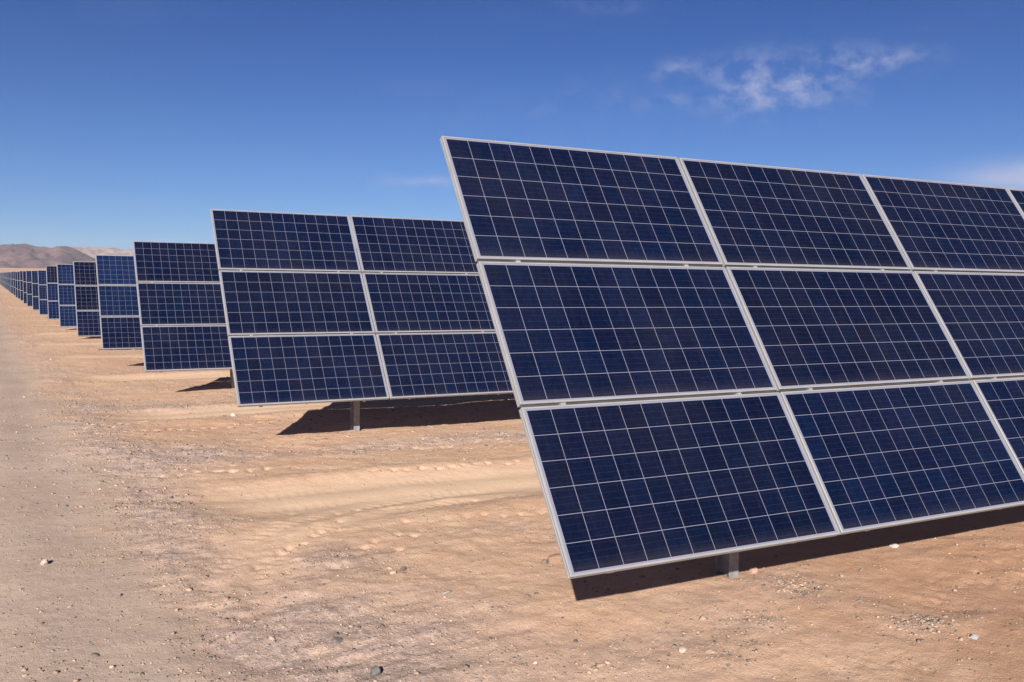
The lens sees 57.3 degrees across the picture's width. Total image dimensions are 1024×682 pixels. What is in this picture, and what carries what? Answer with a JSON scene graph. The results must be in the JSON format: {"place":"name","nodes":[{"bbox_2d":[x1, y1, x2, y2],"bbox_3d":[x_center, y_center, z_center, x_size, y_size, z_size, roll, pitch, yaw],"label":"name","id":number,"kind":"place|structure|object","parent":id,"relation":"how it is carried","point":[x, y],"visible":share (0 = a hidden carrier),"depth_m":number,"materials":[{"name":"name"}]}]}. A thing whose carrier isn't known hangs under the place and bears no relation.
{"place":"outdoors","nodes":[
{"label":"outdoors","id":0,"kind":"place"},
{"bbox_2d":[0,243,95,267],"bbox_3d":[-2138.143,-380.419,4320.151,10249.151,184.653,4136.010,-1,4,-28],"label":"hills","id":1,"kind":"structure","parent":0,"point":[24,255],"depth_m":4352.86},
{"bbox_2d":[72,247,133,258],"bbox_3d":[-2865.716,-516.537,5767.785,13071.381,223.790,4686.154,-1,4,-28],"label":"hills","id":2,"kind":"structure","parent":0,"point":[92,252],"depth_m":6666.81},
{"bbox_2d":[0,268,1023,681],"bbox_3d":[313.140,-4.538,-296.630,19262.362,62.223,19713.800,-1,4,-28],"label":"ground","id":3,"kind":"structure","parent":0,"point":[282,502],"depth_m":6.89,"materials":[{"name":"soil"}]},
{"bbox_2d":[10,272,11,292],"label":"solar array","id":4,"kind":"object","parent":3,"relation":"on","point":[10,282],"visible":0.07,"depth_m":112.29,"materials":[{"name":"blue glass"}]},
{"bbox_2d":[13,272,15,295],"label":"solar array","id":5,"kind":"object","parent":3,"relation":"on","point":[14,283],"visible":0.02,"depth_m":99.18,"materials":[{"name":"blue glass"}]},
{"bbox_2d":[15,272,17,297],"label":"solar array","id":6,"kind":"object","parent":3,"relation":"on","point":[16,290],"visible":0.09,"depth_m":92.48,"materials":[{"name":"blue glass"}]},
{"bbox_2d":[17,272,19,298],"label":"solar array","id":7,"kind":"object","parent":3,"relation":"on","point":[18,280],"visible":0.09,"depth_m":86.09,"materials":[{"name":"blue glass"}]},
{"bbox_2d":[20,271,22,300],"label":"solar array","id":8,"kind":"object","parent":3,"relation":"on","point":[21,285],"visible":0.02,"depth_m":79.44,"materials":[{"name":"blue glass"}]},
{"bbox_2d":[23,271,26,303],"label":"solar array","id":9,"kind":"object","parent":3,"relation":"on","point":[24,289],"visible":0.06,"depth_m":72.80,"materials":[{"name":"blue glass"}]},
{"bbox_2d":[26,271,32,306],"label":"solar array","id":10,"kind":"object","parent":3,"relation":"on","point":[29,287],"visible":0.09,"depth_m":66.34,"materials":[{"name":"blue glass"}]},
{"bbox_2d":[31,271,38,309],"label":"solar array","id":11,"kind":"object","parent":3,"relation":"on","point":[35,294],"visible":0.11,"depth_m":60.44,"materials":[{"name":"blue glass"}]},
{"bbox_2d":[38,270,47,314],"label":"solar array","id":12,"kind":"object","parent":3,"relation":"on","point":[42,292],"visible":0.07,"depth_m":53.44,"materials":[{"name":"blue glass"}]},
{"bbox_2d":[40,559,48,564],"bbox_3d":[-3.414,1.620,6.858,0.051,0.060,0.063,1,4,-1],"label":"rock","id":13,"kind":"object","parent":3,"relation":"on","point":[44,561],"visible":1,"depth_m":6.83,"materials":[{"name":"stone"}]},
{"bbox_2d":[46,266,58,319],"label":"solar array","id":14,"kind":"object","parent":3,"relation":"on","point":[52,293],"visible":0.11,"depth_m":44.28,"materials":[{"name":"blue glass"}]},
{"bbox_2d":[57,264,76,327],"bbox_3d":[-13.052,-1.524,40.549,11.837,3.389,1.754,-1,4,-28],"label":"solar array","id":15,"kind":"object","parent":3,"relation":"on","point":[66,297],"visible":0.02,"depth_m":37.83,"materials":[{"name":"blue glass"}]},
{"bbox_2d":[73,261,134,349],"bbox_3d":[-9.501,-1.113,34.398,11.838,3.388,1.762,-1,4,-28],"label":"solar array","id":16,"kind":"object","parent":3,"relation":"on","point":[86,301],"visible":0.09,"depth_m":31.70,"materials":[{"name":"blue glass"}]},
{"bbox_2d":[95,255,141,349],"bbox_3d":[-5.860,-0.744,27.930,11.837,3.384,1.768,-1,4,-28],"label":"solar array","id":17,"kind":"object","parent":3,"relation":"on","point":[120,326],"visible":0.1,"depth_m":25.29,"materials":[{"name":"blue glass"}]},
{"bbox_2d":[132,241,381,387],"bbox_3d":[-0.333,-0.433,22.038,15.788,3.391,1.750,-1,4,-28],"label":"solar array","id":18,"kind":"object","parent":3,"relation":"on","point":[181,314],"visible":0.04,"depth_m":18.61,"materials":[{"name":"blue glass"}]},
{"bbox_2d":[331,637,342,642],"bbox_3d":[-1.016,1.739,5.446,0.074,0.036,0.056,1,2,-40],"label":"rock","id":19,"kind":"object","parent":3,"relation":"on","point":[336,639],"visible":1,"depth_m":5.43,"materials":[{"name":"stone"}]},
{"bbox_2d":[370,666,380,676],"bbox_3d":[-0.730,1.770,5.003,0.062,0.066,0.053,-2,4,-32],"label":"rock","id":20,"kind":"object","parent":3,"relation":"on","point":[375,671],"visible":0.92,"depth_m":4.99,"materials":[{"name":"stone"}]},
{"bbox_2d":[547,553,561,562],"bbox_3d":[0.331,1.666,7.103,0.132,0.098,0.147,0,4,-9],"label":"rock","id":21,"kind":"object","parent":3,"relation":"on","point":[554,558],"visible":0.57,"depth_m":7.06,"materials":[{"name":"stone"}]},
{"bbox_2d":[678,647,686,652],"bbox_3d":[0.974,1.771,5.367,0.057,0.036,0.049,-9,16,-33],"label":"rock","id":22,"kind":"object","parent":3,"relation":"on","point":[682,649],"visible":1,"depth_m":5.35,"materials":[{"name":"stone"}]},
{"bbox_2d":[705,649,715,653],"bbox_3d":[1.131,1.774,5.346,0.075,0.030,0.050,1,8,-40],"label":"rock","id":23,"kind":"object","parent":3,"relation":"on","point":[709,651],"visible":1,"depth_m":5.33,"materials":[{"name":"stone"}]},
{"bbox_2d":[440,136,1023,578],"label":"solar array","id":24,"kind":"object","parent":3,"relation":"on","point":[622,282],"visible":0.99,"depth_m":6.36,"materials":[{"name":"blue glass"}]},
{"bbox_2d":[748,566,758,573],"bbox_3d":[1.740,1.657,6.756,0.069,0.068,0.065,8,-3,-40],"label":"rock","id":25,"kind":"object","parent":3,"relation":"on","point":[753,569],"visible":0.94,"depth_m":6.74,"materials":[{"name":"stone"}]},
{"bbox_2d":[889,543,898,547],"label":"rock","id":26,"kind":"object","parent":3,"relation":"on","point":[893,545],"visible":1,"depth_m":7.48,"materials":[{"name":"stone"}]},
{"bbox_2d":[969,633,978,639],"bbox_3d":[2.781,1.780,5.643,0.051,0.034,0.063,12,6,33],"label":"rock","id":27,"kind":"object","parent":3,"relation":"on","point":[974,636],"visible":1,"depth_m":5.63,"materials":[{"name":"stone"}]},
{"bbox_2d":[0,0,1023,249],"label":"sky","id":28,"kind":"structure","parent":0,"point":[122,122],"materials":[{"name":"blue"}]}
]}

